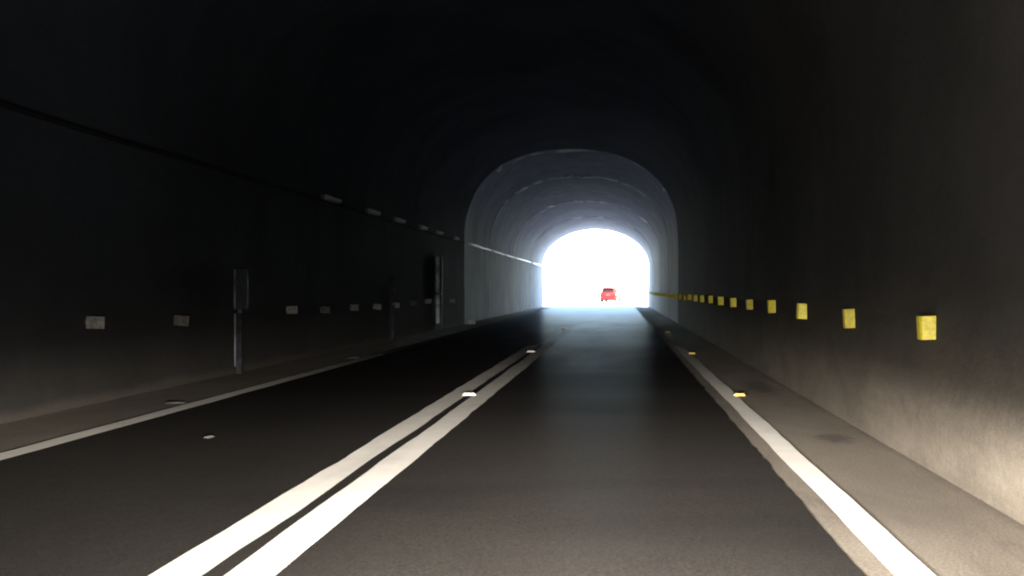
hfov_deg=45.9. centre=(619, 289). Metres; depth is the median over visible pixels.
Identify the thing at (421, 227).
wall lamp
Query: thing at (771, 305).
wall reflector
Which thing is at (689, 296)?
wall reflector
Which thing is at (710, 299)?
wall reflector
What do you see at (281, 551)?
line
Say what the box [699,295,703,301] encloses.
wall reflector
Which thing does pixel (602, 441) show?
road
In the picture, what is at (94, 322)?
wall reflector
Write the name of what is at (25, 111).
wall conduit
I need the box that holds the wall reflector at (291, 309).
[286,306,297,313]
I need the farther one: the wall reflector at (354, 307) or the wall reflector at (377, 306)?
the wall reflector at (377, 306)
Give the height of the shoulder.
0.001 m
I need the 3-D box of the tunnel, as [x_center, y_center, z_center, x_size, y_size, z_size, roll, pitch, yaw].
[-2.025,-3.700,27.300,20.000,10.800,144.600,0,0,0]
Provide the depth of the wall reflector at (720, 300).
27.89 m
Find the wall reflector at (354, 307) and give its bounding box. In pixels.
[350,304,358,310]
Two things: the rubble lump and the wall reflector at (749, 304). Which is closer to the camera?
the wall reflector at (749, 304)
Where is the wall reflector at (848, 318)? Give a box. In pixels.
[842,309,854,327]
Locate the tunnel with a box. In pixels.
[0,0,1023,524]
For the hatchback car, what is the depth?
165.69 m
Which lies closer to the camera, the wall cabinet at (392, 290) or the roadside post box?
the roadside post box
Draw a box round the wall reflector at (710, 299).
[708,295,712,302]
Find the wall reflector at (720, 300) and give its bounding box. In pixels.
[718,297,723,304]
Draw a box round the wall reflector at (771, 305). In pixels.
[767,300,775,312]
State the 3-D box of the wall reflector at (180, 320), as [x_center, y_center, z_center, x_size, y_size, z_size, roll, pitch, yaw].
[-6.378,0.444,17.315,0.310,0.150,0.042,5,0,-10]
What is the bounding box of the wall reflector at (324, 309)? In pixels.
[320,306,330,313]
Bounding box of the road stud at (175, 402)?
[166,402,185,403]
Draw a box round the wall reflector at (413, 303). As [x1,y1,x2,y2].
[410,300,416,305]
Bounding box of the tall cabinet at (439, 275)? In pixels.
[436,257,442,329]
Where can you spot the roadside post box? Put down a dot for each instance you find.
(241, 289)
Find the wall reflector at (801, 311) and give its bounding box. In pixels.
[796,303,806,318]
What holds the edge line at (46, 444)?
on the road at (602, 441)
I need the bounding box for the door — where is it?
[246,272,248,305]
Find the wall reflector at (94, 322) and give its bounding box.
[85,316,104,328]
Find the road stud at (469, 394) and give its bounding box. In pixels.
[462,393,476,395]
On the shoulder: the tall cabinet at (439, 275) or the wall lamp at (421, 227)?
the tall cabinet at (439, 275)
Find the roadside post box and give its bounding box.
[234,269,248,373]
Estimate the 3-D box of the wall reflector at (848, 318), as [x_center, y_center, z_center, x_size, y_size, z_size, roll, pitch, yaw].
[2.384,0.294,12.328,0.183,0.238,0.210,-3,-1,5]
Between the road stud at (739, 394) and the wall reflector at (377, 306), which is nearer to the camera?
the road stud at (739, 394)
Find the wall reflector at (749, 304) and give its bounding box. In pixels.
[746,299,752,309]
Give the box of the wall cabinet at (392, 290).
[389,276,394,339]
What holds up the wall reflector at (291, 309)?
attached to the tunnel
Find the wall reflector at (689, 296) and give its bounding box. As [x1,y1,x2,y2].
[687,294,691,299]
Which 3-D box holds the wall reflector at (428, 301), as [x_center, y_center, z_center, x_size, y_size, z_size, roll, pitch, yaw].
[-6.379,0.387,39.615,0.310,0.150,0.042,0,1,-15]
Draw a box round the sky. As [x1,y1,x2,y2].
[543,230,647,291]
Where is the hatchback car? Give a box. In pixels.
[600,287,621,302]
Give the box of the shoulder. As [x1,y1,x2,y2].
[0,307,1023,575]
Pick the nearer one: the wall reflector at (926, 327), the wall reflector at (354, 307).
the wall reflector at (926, 327)
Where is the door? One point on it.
(247, 273)
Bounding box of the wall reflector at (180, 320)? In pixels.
[173,315,189,325]
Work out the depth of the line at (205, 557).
7.98 m
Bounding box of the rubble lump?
[465,319,474,323]
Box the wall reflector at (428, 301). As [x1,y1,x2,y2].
[425,299,431,303]
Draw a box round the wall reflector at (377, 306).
[373,304,381,309]
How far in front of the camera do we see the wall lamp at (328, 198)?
25.72 m
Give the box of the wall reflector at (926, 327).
[916,315,935,339]
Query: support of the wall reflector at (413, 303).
attached to the tunnel
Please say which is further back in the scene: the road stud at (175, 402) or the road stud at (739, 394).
the road stud at (739, 394)
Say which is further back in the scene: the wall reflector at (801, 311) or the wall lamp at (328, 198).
the wall lamp at (328, 198)
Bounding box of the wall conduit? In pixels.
[0,101,543,266]
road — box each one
[0,306,865,575]
[558,298,637,305]
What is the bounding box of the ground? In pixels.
[543,292,647,306]
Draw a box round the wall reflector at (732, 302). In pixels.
[730,298,735,306]
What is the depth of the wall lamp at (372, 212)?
30.10 m
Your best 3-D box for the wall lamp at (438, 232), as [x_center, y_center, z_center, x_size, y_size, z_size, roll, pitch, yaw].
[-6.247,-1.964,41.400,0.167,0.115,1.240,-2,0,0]
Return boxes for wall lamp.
[321,194,341,203]
[365,208,380,215]
[392,217,405,222]
[417,225,427,229]
[434,230,443,234]
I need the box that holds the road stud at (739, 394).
[733,393,744,395]
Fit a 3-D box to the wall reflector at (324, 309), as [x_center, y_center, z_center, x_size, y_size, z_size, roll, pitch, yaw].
[-6.375,0.430,25.780,0.310,0.150,0.042,5,2,4]
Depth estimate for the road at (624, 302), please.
123.26 m
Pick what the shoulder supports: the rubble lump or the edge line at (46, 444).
the rubble lump
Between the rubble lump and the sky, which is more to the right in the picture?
the sky
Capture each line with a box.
[0,359,364,459]
[149,352,524,575]
[224,351,544,575]
[679,351,935,575]
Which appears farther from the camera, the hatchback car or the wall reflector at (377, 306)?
the hatchback car
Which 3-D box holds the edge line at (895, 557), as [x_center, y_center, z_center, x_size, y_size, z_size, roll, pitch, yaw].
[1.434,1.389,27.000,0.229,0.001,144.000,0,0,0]
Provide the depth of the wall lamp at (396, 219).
33.62 m
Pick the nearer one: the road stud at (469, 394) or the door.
the road stud at (469, 394)
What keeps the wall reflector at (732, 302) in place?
attached to the tunnel

